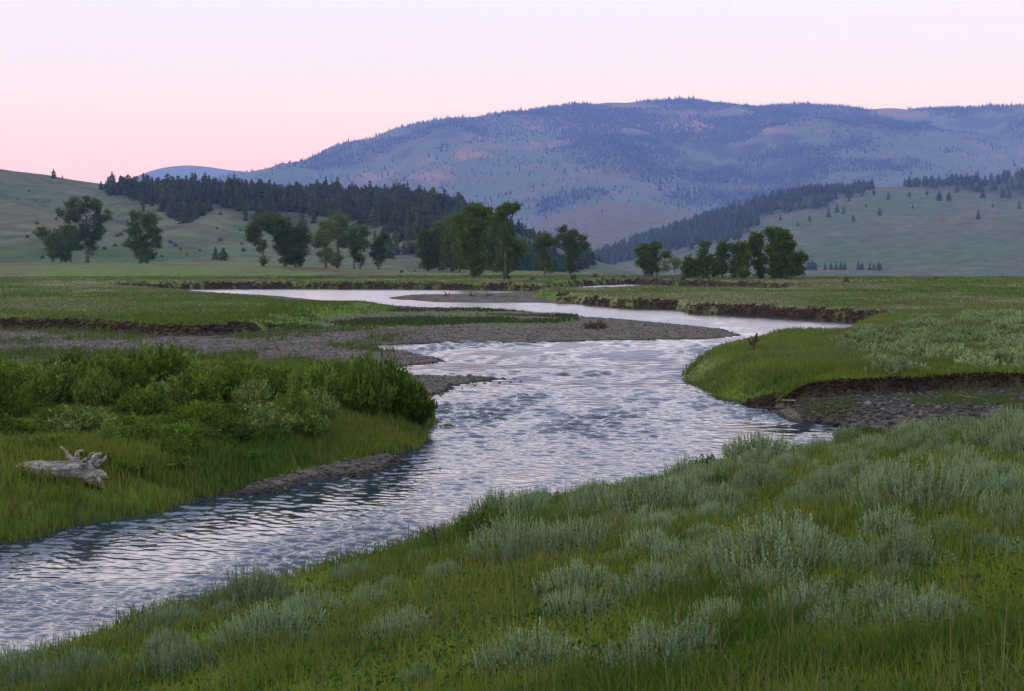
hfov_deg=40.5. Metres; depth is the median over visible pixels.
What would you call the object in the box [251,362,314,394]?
willow bush
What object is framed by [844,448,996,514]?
sagebrush
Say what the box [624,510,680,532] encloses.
sagebrush
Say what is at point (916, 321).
sagebrush
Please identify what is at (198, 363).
willow bush
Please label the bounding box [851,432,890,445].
sagebrush
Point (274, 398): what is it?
willow bush
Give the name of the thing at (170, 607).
sagebrush
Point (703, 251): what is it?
cottonwood tree
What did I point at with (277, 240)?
cottonwood tree
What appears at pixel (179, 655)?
sagebrush
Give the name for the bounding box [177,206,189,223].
conifer tree
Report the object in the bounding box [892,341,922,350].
sagebrush
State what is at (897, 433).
sagebrush
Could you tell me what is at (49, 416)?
willow bush
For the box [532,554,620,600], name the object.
sagebrush
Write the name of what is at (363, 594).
sagebrush
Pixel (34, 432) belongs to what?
willow bush
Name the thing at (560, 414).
river
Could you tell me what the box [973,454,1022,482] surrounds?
sagebrush
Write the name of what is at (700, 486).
sagebrush
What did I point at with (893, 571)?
sagebrush
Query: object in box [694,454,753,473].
sagebrush
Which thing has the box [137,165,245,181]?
hills
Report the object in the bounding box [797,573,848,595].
sagebrush
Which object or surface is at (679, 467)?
sagebrush
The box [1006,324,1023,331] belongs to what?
sagebrush
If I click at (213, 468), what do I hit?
grass
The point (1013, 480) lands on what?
sagebrush
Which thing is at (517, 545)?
sagebrush
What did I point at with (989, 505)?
sagebrush
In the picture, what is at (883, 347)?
sagebrush
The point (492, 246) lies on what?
cottonwood tree
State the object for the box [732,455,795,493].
sagebrush
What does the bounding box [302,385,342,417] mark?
willow bush
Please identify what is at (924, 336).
sagebrush
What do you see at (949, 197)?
conifer tree
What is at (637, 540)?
sagebrush
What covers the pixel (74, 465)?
fallen log
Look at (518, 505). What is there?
sagebrush
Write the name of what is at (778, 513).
sagebrush
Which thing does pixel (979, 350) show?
sagebrush
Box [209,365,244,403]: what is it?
willow bush
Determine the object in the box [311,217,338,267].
cottonwood tree
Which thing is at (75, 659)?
sagebrush
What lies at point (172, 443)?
willow bush
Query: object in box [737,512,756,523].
sagebrush
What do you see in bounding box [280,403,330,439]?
willow bush
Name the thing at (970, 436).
sagebrush
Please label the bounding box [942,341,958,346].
sagebrush
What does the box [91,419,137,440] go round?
willow bush
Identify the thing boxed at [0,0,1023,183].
sky
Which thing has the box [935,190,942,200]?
conifer tree
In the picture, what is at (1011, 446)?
sagebrush
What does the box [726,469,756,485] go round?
sagebrush
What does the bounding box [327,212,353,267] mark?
cottonwood tree
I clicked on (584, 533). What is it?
sagebrush
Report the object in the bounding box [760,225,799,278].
cottonwood tree
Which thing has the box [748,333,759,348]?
stump
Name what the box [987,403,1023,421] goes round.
sagebrush
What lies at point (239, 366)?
willow bush
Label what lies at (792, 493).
sagebrush
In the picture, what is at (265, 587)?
sagebrush
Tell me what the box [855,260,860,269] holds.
conifer tree
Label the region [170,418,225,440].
willow bush
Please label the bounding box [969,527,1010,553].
sagebrush
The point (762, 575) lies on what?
sagebrush
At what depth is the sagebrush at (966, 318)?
92.39 m
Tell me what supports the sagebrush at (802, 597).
on the ground at (48, 270)
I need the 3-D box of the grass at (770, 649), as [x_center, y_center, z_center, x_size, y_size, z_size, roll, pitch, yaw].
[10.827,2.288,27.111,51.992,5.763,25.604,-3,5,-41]
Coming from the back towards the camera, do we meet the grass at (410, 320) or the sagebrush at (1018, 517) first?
the grass at (410, 320)
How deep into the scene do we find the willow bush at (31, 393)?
50.46 m
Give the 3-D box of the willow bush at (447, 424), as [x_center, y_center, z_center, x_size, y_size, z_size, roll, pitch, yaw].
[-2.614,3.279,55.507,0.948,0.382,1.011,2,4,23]
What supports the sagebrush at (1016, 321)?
on the ground at (48, 270)
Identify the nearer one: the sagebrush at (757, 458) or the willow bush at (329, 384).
the sagebrush at (757, 458)
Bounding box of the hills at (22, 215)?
[0,169,643,274]
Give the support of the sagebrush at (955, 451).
on the ground at (48, 270)
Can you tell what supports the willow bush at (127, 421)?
on the ground at (48, 270)
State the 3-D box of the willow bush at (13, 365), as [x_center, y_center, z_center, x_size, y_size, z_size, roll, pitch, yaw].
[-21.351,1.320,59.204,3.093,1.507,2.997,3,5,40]
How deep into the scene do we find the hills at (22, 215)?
775.66 m
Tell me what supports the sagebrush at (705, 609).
on the ground at (48, 270)
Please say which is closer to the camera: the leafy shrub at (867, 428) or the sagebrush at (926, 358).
the leafy shrub at (867, 428)
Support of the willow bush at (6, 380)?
on the ground at (48, 270)
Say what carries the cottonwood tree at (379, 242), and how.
on the ground at (48, 270)
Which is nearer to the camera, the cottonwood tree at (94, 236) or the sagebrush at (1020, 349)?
the sagebrush at (1020, 349)
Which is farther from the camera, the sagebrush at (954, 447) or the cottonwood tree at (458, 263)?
the cottonwood tree at (458, 263)
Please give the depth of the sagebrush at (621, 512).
22.56 m
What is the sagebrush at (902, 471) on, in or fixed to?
on the ground at (48, 270)
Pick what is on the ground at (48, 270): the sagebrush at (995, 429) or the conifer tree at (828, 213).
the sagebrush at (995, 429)
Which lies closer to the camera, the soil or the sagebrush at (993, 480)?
the sagebrush at (993, 480)
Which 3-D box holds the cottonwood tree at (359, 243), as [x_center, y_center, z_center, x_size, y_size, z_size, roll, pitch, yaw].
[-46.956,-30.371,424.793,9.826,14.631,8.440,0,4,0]
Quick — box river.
[0,284,856,655]
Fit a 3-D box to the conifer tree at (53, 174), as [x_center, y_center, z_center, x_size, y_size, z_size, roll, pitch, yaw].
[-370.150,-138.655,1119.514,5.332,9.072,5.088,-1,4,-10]
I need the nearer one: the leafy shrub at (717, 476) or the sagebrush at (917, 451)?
the sagebrush at (917, 451)
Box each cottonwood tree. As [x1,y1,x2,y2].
[32,221,88,262]
[55,194,113,262]
[121,209,163,262]
[242,212,281,265]
[270,216,293,266]
[282,220,312,266]
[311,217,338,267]
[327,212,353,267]
[344,223,372,268]
[367,227,392,269]
[414,228,435,270]
[426,219,453,270]
[438,210,456,270]
[446,221,468,271]
[450,199,496,277]
[483,219,503,270]
[490,200,529,274]
[529,230,559,273]
[553,224,590,273]
[633,239,673,275]
[658,260,670,274]
[666,256,684,273]
[680,253,699,278]
[690,240,716,278]
[708,240,732,278]
[727,242,744,278]
[732,239,753,278]
[744,230,767,278]
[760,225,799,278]
[786,249,810,278]
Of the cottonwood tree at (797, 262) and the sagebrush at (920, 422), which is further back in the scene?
the cottonwood tree at (797, 262)
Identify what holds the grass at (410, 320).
on the ground at (48, 270)
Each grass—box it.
[0,274,1023,328]
[0,320,424,362]
[0,355,440,541]
[0,415,1023,690]
[284,306,581,327]
[679,306,1023,406]
[797,374,1023,424]
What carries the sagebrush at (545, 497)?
on the ground at (48, 270)
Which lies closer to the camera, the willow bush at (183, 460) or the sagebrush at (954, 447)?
the sagebrush at (954, 447)
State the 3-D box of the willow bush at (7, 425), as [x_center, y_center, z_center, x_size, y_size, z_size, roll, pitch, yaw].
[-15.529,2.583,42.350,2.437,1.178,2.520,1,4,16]
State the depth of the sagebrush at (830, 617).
9.53 m
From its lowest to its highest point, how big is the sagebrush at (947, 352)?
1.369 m
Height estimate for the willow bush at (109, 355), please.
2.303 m
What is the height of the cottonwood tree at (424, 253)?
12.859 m
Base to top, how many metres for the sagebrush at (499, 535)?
0.977 m
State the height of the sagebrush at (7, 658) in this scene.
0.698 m
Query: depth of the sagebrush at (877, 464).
22.82 m
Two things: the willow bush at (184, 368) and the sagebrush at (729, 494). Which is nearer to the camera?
the sagebrush at (729, 494)
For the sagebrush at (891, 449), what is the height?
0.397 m
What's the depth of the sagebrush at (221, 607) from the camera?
21.26 m
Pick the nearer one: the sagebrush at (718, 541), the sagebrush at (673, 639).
the sagebrush at (673, 639)
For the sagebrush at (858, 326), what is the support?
on the ground at (48, 270)
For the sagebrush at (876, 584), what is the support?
on the ground at (48, 270)
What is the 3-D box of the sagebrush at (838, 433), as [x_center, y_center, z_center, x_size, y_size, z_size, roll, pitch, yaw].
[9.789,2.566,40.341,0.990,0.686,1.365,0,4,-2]
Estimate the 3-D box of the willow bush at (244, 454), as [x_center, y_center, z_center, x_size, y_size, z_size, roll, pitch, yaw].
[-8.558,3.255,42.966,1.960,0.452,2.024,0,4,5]
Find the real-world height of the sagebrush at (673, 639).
0.605 m
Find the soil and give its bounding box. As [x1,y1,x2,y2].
[0,278,1023,407]
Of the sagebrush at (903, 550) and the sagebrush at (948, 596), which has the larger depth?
the sagebrush at (903, 550)
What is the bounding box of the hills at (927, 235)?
[608,176,1023,275]
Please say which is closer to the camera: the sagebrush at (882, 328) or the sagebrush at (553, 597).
the sagebrush at (553, 597)
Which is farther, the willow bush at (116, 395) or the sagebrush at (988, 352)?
the sagebrush at (988, 352)
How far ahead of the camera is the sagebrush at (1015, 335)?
82.78 m
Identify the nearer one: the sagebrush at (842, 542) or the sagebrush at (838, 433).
the sagebrush at (842, 542)
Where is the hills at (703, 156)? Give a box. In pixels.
[214,100,1023,228]
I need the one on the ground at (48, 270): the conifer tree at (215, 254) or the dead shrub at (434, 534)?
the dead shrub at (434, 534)
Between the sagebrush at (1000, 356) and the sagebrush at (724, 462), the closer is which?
the sagebrush at (724, 462)
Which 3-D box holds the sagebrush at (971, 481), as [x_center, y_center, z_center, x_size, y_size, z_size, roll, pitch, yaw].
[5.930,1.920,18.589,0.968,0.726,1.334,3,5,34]
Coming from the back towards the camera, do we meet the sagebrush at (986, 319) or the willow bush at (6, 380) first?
the sagebrush at (986, 319)
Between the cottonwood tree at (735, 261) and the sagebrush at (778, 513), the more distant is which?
the cottonwood tree at (735, 261)
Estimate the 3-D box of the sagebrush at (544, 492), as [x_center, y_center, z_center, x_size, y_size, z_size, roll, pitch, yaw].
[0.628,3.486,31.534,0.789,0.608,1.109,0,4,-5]
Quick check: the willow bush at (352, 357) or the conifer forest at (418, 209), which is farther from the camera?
the conifer forest at (418, 209)
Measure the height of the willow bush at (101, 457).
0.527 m
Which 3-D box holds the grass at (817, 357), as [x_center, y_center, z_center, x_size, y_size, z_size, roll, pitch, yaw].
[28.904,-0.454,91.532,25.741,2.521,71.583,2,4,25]
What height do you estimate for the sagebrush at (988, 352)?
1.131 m
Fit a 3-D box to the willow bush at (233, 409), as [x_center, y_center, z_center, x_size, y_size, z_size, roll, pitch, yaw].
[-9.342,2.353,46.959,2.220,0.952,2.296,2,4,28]
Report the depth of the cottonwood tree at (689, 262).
288.85 m
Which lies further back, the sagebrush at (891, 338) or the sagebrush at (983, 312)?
the sagebrush at (983, 312)
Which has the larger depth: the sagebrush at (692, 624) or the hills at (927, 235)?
the hills at (927, 235)
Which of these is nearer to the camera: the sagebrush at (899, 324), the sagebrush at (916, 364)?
the sagebrush at (916, 364)
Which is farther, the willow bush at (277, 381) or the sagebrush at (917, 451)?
the willow bush at (277, 381)
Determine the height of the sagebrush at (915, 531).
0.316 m
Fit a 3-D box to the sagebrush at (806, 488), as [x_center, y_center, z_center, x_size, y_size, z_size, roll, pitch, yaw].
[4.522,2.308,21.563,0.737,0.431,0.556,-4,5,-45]
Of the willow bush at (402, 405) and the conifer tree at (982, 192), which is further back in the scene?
the conifer tree at (982, 192)
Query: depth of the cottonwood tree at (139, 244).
446.56 m
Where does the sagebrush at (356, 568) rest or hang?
on the ground at (48, 270)
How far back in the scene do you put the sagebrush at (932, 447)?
27.40 m
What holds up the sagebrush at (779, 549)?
on the ground at (48, 270)
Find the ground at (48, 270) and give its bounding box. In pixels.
[0,262,1023,690]
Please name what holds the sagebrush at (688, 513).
on the ground at (48, 270)
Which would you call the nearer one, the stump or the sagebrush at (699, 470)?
the sagebrush at (699, 470)
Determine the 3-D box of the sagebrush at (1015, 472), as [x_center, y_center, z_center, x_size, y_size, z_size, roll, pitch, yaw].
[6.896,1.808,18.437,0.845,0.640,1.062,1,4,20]
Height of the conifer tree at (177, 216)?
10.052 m
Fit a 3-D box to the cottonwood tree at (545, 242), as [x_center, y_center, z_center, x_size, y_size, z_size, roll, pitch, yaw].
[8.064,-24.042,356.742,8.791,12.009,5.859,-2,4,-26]
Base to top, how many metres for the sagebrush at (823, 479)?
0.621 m
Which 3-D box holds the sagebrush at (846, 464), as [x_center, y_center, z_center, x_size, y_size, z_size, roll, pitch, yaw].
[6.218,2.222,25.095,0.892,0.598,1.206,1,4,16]
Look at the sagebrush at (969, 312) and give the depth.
100.52 m
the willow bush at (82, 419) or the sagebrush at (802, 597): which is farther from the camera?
the willow bush at (82, 419)
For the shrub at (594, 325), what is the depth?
119.42 m
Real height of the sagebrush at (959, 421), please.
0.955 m
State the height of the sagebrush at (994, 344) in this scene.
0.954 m
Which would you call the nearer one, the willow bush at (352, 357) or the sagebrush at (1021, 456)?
the sagebrush at (1021, 456)
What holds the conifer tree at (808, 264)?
on the hills at (927, 235)
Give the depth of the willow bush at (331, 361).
56.42 m
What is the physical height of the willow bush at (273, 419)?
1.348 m
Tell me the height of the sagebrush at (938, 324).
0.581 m
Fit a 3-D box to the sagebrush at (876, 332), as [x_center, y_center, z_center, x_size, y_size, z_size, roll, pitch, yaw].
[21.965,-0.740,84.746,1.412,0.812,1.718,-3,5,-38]
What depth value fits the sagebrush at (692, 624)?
10.30 m
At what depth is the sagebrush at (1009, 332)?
85.47 m
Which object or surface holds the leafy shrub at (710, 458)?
on the ground at (48, 270)
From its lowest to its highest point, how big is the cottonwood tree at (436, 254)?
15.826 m
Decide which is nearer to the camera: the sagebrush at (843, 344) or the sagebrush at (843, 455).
the sagebrush at (843, 455)
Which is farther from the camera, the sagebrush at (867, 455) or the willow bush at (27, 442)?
the willow bush at (27, 442)
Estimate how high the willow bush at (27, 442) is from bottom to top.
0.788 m
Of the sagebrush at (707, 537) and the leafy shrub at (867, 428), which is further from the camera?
the leafy shrub at (867, 428)
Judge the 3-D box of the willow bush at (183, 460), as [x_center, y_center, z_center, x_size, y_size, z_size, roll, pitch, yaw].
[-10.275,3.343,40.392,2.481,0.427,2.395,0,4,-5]
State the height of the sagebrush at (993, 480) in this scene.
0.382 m
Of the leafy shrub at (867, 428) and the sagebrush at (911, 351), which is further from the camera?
the sagebrush at (911, 351)
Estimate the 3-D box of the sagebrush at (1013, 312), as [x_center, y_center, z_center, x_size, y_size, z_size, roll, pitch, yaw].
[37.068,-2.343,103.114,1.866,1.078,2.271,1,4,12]
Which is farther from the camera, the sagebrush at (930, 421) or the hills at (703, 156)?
the hills at (703, 156)
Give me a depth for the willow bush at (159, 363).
55.53 m
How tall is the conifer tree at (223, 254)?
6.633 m
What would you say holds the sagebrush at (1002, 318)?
on the ground at (48, 270)
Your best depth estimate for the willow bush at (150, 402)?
47.19 m
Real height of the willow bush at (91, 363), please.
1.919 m
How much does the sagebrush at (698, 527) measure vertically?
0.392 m
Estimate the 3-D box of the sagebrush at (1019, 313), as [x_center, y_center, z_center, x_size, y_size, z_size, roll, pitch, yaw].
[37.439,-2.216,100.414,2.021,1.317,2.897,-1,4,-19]
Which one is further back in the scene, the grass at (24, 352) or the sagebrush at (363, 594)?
the grass at (24, 352)
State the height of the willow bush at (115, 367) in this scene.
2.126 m
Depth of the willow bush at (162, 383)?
50.27 m
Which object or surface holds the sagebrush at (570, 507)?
on the ground at (48, 270)
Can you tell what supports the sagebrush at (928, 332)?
on the ground at (48, 270)
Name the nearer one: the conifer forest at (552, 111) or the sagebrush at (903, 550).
the sagebrush at (903, 550)
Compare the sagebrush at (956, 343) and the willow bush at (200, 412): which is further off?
the sagebrush at (956, 343)
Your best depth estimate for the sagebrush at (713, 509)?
19.95 m
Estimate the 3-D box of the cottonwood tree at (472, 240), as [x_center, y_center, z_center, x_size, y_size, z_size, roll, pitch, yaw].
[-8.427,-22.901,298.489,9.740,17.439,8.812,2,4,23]
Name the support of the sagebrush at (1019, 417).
on the ground at (48, 270)
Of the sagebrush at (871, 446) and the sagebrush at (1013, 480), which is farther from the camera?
the sagebrush at (871, 446)
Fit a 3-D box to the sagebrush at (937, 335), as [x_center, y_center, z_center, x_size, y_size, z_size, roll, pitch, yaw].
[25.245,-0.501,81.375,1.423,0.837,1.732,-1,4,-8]
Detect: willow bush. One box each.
[0,356,34,368]
[0,359,28,371]
[0,362,19,398]
[0,384,30,418]
[0,404,22,419]
[0,410,42,436]
[1,364,47,394]
[3,434,67,453]
[4,427,54,436]
[5,356,70,375]
[7,372,68,404]
[13,416,45,426]
[20,402,87,418]
[26,357,93,406]
[32,348,93,372]
[36,401,126,433]
[36,406,76,427]
[47,406,111,417]
[61,448,122,463]
[69,357,96,374]
[71,362,125,408]
[75,350,139,385]
[82,343,136,364]
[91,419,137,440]
[98,458,151,472]
[102,380,142,406]
[110,381,175,417]
[113,411,160,429]
[115,363,159,396]
[121,337,203,385]
[124,418,168,443]
[140,373,199,405]
[140,433,207,457]
[147,453,202,466]
[155,420,198,442]
[160,360,190,381]
[162,360,232,403]
[164,396,231,420]
[165,342,205,366]
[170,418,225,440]
[174,398,233,428]
[200,415,269,445]
[202,354,274,377]
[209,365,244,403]
[216,443,267,457]
[220,403,258,419]
[221,360,275,387]
[228,375,281,405]
[235,399,274,412]
[240,402,305,430]
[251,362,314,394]
[265,387,302,405]
[268,386,322,418]
[278,358,342,401]
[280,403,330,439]
[300,373,339,401]
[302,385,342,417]
[310,354,350,374]
[328,356,364,382]
[331,350,400,417]
[340,350,382,368]
[372,364,417,384]
[374,348,425,424]
[406,379,437,426]
[438,423,457,427]
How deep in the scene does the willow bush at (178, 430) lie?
42.34 m
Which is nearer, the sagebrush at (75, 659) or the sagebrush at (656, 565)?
the sagebrush at (656, 565)
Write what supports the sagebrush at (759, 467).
on the ground at (48, 270)
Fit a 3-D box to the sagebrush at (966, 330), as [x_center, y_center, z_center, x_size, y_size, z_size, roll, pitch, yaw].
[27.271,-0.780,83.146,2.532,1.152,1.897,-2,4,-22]
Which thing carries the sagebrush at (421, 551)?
on the ground at (48, 270)
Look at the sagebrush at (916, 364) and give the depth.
62.30 m
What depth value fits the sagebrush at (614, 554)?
16.00 m
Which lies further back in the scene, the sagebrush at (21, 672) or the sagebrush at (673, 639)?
the sagebrush at (21, 672)
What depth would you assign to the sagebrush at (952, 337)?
79.71 m
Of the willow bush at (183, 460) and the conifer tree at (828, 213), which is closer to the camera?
the willow bush at (183, 460)
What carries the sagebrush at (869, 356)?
on the ground at (48, 270)
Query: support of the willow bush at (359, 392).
on the ground at (48, 270)
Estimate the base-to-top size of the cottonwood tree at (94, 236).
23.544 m
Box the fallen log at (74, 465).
[18,446,108,489]
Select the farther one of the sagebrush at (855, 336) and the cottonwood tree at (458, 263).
the cottonwood tree at (458, 263)
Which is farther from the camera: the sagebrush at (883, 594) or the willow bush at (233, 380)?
the willow bush at (233, 380)
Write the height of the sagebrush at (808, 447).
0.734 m
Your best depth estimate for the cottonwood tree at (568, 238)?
350.61 m
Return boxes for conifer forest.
[99,171,602,271]
[184,95,1023,226]
[594,167,1023,264]
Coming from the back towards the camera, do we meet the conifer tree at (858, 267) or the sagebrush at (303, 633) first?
the conifer tree at (858, 267)
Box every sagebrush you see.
[0,643,57,673]
[0,645,32,664]
[0,654,53,690]
[32,641,126,687]
[117,597,205,635]
[136,635,224,681]
[139,625,203,660]
[149,601,195,623]
[204,559,294,612]
[206,599,243,617]
[208,598,329,651]
[273,584,351,616]
[279,627,324,650]
[327,557,377,582]
[348,580,394,607]
[359,602,440,647]
[371,573,408,593]
[393,661,442,689]
[403,546,436,560]
[421,558,465,583]
[459,505,565,570]
[466,616,597,678]
[467,484,523,515]
[487,522,560,565]
[498,486,547,515]
[521,493,553,506]
[522,487,556,501]
[527,512,626,555]
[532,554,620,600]
[538,581,635,623]
[538,588,587,614]
[551,499,603,524]
[560,475,621,500]
[561,483,629,509]
[570,518,596,527]
[594,472,704,515]
[594,507,638,524]
[594,606,724,676]
[599,547,638,561]
[607,552,700,603]
[619,473,653,491]
[620,521,678,553]
[623,503,674,523]
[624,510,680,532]
[643,560,661,573]
[650,535,703,561]
[654,451,709,480]
[658,473,702,499]
[665,506,690,519]
[665,535,747,573]
[674,463,712,479]
[674,615,708,637]
[678,464,731,487]
[681,479,727,498]
[682,518,724,543]
[683,500,729,520]
[688,479,754,509]
[688,591,751,624]
[690,527,736,546]
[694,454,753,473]
[696,497,742,523]
[703,508,851,585]
[704,534,744,555]
[719,559,813,599]
[721,427,806,459]
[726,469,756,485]
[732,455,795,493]
[735,447,775,466]
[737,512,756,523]
[746,463,769,472]
[748,571,862,617]
[753,502,808,527]
[769,451,812,470]
[773,483,817,508]
[776,452,811,462]
[783,436,838,455]
[787,481,820,498]
[790,523,828,536]
[791,528,849,545]
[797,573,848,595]
[797,599,878,638]
[798,465,863,494]
[806,458,831,471]
[806,462,843,481]
[808,485,857,507]
[828,536,869,552]
[829,329,876,342]
[830,440,858,455]
[830,452,875,477]
[831,422,867,439]
[832,445,871,459]
[834,337,859,347]
[841,522,954,575]
[844,447,882,461]
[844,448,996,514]
[844,465,911,492]
[845,571,914,602]
[845,575,927,613]
[850,339,877,350]
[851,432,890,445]
[852,322,879,329]
[855,502,922,539]
[858,457,903,477]
[859,349,897,358]
[859,442,895,450]
[860,322,892,332]
[861,328,885,336]
[861,339,904,354]
[861,456,923,488]
[862,354,886,358]
[863,351,913,375]
[864,332,910,344]
[865,459,900,471]
[869,581,978,635]
[872,558,922,587]
[884,416,939,440]
[886,341,908,347]
[887,442,914,453]
[890,319,915,328]
[890,416,928,433]
[890,424,951,447]
[891,522,945,544]
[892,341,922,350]
[894,333,935,345]
[894,343,931,356]
[894,447,931,464]
[899,327,934,336]
[902,317,925,325]
[902,359,931,371]
[906,330,935,342]
[910,589,977,615]
[913,353,938,361]
[916,311,942,318]
[916,415,945,427]
[916,438,949,454]
[918,324,938,331]
[921,463,986,496]
[921,511,980,534]
[922,341,977,358]
[922,343,950,350]
[923,317,948,322]
[930,322,947,327]
[932,330,950,337]
[933,412,985,432]
[937,422,970,435]
[937,445,1002,471]
[938,439,975,454]
[940,332,972,341]
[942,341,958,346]
[944,314,980,323]
[948,456,985,480]
[949,445,973,456]
[952,323,985,337]
[953,309,979,316]
[954,352,1006,367]
[956,428,984,445]
[958,407,1023,449]
[962,313,985,321]
[962,347,986,353]
[969,328,1006,341]
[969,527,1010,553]
[972,346,1014,357]
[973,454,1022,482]
[976,338,1011,349]
[977,325,1004,333]
[977,346,1023,362]
[977,485,1023,519]
[978,310,994,315]
[979,317,992,322]
[979,473,1006,486]
[980,307,1012,317]
[982,466,1023,496]
[983,500,1023,532]
[984,315,1017,323]
[984,426,1023,459]
[985,319,1012,329]
[985,334,1018,345]
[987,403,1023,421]
[988,536,1023,559]
[997,460,1022,488]
[998,328,1015,334]
[1001,317,1023,325]
[1002,308,1018,315]
[1003,344,1023,356]
[1004,333,1019,337]
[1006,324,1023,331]
[1006,334,1023,347]
[1009,359,1023,369]
[1015,310,1023,316]
[1015,410,1023,421]
[1017,450,1023,463]
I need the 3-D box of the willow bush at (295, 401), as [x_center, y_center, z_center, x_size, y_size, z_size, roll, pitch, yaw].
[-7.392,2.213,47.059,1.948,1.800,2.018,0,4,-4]
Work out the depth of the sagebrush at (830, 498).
19.59 m
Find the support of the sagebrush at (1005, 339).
on the ground at (48, 270)
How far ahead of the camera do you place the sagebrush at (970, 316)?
95.19 m
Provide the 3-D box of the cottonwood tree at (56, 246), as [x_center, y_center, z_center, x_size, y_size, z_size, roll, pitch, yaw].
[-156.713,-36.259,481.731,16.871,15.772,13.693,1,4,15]
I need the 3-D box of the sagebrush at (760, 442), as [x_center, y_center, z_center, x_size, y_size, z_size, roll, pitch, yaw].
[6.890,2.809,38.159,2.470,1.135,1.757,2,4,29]
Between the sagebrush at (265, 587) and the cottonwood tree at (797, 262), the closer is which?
the sagebrush at (265, 587)
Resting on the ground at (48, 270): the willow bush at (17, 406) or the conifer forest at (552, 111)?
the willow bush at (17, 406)
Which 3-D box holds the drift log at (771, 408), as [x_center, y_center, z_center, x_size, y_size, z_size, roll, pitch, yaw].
[11.667,2.724,60.107,2.488,0.176,0.107,1,4,11]
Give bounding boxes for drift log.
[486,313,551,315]
[556,289,569,295]
[752,406,781,409]
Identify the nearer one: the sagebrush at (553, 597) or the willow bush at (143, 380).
the sagebrush at (553, 597)
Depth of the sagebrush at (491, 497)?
31.14 m
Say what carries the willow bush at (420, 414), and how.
on the ground at (48, 270)
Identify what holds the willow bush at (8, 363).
on the ground at (48, 270)
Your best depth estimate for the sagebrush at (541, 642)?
9.77 m
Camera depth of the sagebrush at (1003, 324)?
89.10 m
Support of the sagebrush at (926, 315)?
on the ground at (48, 270)
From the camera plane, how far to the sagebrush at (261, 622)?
15.66 m
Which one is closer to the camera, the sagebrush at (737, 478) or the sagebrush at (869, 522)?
the sagebrush at (869, 522)
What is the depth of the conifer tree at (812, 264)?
1565.37 m
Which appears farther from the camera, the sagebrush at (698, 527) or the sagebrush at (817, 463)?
the sagebrush at (817, 463)
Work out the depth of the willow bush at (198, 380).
50.31 m
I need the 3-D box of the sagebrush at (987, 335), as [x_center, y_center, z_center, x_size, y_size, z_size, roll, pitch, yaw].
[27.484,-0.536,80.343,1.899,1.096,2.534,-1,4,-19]
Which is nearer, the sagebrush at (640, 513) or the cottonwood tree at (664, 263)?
the sagebrush at (640, 513)
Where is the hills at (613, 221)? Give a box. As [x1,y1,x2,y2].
[531,201,702,250]
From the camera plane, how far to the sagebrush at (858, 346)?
74.79 m
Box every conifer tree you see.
[51,169,56,178]
[173,205,181,220]
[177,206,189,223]
[210,246,218,259]
[218,247,228,260]
[806,259,810,269]
[810,259,815,269]
[825,207,830,216]
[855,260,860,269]
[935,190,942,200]
[946,191,951,200]
[980,188,985,197]
[999,188,1005,197]
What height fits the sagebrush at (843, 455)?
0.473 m
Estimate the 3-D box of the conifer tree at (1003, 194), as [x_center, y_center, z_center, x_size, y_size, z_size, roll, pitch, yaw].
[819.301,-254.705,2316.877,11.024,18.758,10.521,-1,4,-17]
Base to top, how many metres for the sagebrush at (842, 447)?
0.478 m
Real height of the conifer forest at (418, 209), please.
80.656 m
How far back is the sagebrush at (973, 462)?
21.13 m
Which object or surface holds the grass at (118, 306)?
on the ground at (48, 270)
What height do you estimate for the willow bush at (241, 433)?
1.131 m
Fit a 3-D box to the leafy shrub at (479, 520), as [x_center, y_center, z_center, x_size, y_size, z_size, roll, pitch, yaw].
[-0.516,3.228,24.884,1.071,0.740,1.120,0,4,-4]
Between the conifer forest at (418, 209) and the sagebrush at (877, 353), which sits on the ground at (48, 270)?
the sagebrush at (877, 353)
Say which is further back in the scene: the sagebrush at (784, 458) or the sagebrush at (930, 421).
the sagebrush at (930, 421)
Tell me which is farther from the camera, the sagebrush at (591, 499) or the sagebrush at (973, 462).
the sagebrush at (591, 499)
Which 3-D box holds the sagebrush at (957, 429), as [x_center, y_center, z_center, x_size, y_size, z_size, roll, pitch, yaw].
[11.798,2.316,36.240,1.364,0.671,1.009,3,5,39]
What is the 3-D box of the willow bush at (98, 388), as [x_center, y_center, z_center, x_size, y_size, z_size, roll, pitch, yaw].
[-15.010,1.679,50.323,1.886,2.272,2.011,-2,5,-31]
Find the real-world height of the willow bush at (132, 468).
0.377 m
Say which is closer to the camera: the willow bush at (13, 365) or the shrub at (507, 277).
the willow bush at (13, 365)
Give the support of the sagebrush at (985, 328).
on the ground at (48, 270)
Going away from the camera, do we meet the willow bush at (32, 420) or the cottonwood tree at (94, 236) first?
the willow bush at (32, 420)
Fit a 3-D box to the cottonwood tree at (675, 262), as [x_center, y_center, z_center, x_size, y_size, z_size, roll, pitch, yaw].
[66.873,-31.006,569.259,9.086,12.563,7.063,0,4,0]
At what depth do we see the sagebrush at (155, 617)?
20.54 m
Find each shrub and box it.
[424,524,449,549]
[454,504,505,537]
[503,273,510,279]
[582,320,608,328]
[690,452,722,466]
[706,469,731,485]
[854,423,878,433]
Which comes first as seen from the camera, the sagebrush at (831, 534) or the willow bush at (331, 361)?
the sagebrush at (831, 534)
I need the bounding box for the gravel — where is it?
[0,290,1023,499]
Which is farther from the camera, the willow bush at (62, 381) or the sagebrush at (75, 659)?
the willow bush at (62, 381)
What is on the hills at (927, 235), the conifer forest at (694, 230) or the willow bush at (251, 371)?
the conifer forest at (694, 230)
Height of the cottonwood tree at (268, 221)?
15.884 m
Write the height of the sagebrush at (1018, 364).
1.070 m
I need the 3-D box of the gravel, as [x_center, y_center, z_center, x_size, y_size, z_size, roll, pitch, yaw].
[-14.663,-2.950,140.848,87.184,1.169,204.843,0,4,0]

